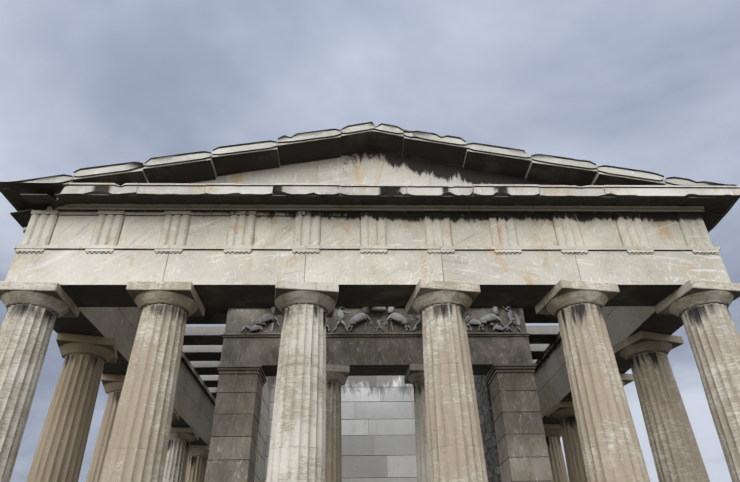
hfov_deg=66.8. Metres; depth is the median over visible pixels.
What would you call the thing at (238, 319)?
frieze
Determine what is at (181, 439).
peristyle column
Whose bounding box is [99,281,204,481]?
peristyle column
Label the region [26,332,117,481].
peristyle column
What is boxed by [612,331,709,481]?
peristyle column
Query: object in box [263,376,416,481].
opisthodomos rear wall
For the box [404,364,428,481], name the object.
column in antis
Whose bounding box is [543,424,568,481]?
peristyle column
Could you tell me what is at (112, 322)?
architrave
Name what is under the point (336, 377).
column in antis
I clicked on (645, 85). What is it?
sky
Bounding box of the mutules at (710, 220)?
[702,212,721,228]
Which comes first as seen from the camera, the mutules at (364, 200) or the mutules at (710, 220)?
the mutules at (364, 200)
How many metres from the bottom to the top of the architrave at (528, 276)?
0.835 m
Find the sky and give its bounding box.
[0,0,739,481]
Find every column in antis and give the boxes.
[325,364,349,481]
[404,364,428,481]
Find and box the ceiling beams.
[182,307,559,398]
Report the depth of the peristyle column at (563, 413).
16.52 m
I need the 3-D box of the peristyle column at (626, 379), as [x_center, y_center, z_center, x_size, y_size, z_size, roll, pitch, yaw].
[6.265,6.138,13.566,1.148,5.717,1.144,7,-33,-12]
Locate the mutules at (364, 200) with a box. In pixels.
[20,194,713,205]
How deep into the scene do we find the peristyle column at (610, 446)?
9.57 m
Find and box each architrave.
[5,245,730,306]
[6,249,211,458]
[220,332,532,375]
[538,246,730,423]
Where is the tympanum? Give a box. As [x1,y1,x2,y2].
[195,151,553,185]
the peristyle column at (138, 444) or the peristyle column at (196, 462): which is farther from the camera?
the peristyle column at (196, 462)
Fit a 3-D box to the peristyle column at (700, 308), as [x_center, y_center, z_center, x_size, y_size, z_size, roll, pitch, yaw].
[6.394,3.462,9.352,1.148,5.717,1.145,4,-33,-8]
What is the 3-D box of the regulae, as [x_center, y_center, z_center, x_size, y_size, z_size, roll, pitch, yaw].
[0.072,0.204,10.704,13.415,0.083,0.043,0,-32,-2]
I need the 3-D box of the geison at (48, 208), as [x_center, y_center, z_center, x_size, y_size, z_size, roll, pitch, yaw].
[-7.049,7.919,24.685,1.212,0.253,31.923,0,-32,-2]
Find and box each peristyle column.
[0,281,79,481]
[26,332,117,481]
[86,373,125,481]
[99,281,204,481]
[163,427,198,481]
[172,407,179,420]
[185,445,209,481]
[266,280,338,481]
[405,279,487,481]
[535,280,649,481]
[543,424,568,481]
[546,401,586,481]
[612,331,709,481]
[620,373,633,386]
[654,280,739,481]
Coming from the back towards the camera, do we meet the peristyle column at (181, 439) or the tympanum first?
the peristyle column at (181, 439)
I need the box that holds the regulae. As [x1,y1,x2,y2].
[15,249,718,253]
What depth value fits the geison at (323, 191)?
10.97 m
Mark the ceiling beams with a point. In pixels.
(202, 348)
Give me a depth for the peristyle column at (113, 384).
13.81 m
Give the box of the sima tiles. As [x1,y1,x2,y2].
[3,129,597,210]
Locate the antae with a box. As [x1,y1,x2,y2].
[205,364,552,481]
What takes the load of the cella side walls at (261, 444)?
on the stepped base
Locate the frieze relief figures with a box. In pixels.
[240,307,520,332]
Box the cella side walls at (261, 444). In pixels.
[254,376,271,481]
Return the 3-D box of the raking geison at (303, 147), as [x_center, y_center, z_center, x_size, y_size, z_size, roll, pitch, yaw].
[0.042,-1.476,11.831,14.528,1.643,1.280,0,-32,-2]
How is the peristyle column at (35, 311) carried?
on the stepped base
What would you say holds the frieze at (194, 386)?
on the architrave at (112, 322)
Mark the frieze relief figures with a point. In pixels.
(397, 318)
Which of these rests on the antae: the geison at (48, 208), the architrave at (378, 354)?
the architrave at (378, 354)
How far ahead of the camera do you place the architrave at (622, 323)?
13.12 m
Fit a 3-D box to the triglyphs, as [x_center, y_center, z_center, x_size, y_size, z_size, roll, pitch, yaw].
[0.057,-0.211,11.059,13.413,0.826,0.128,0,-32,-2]
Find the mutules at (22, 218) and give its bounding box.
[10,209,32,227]
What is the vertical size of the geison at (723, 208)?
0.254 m
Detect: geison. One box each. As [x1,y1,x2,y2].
[0,122,737,210]
[23,206,52,233]
[52,183,739,213]
[702,198,738,232]
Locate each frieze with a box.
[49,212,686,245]
[118,307,215,422]
[225,307,526,332]
[534,306,615,392]
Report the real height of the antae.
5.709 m
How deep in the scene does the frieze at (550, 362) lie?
17.41 m
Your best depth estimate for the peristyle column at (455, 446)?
9.49 m
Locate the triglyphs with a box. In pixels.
[20,210,712,246]
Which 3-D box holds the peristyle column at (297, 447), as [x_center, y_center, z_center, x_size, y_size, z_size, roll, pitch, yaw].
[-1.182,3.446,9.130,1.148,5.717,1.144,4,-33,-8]
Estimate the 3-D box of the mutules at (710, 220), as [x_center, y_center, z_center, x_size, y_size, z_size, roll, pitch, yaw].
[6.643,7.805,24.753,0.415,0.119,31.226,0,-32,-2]

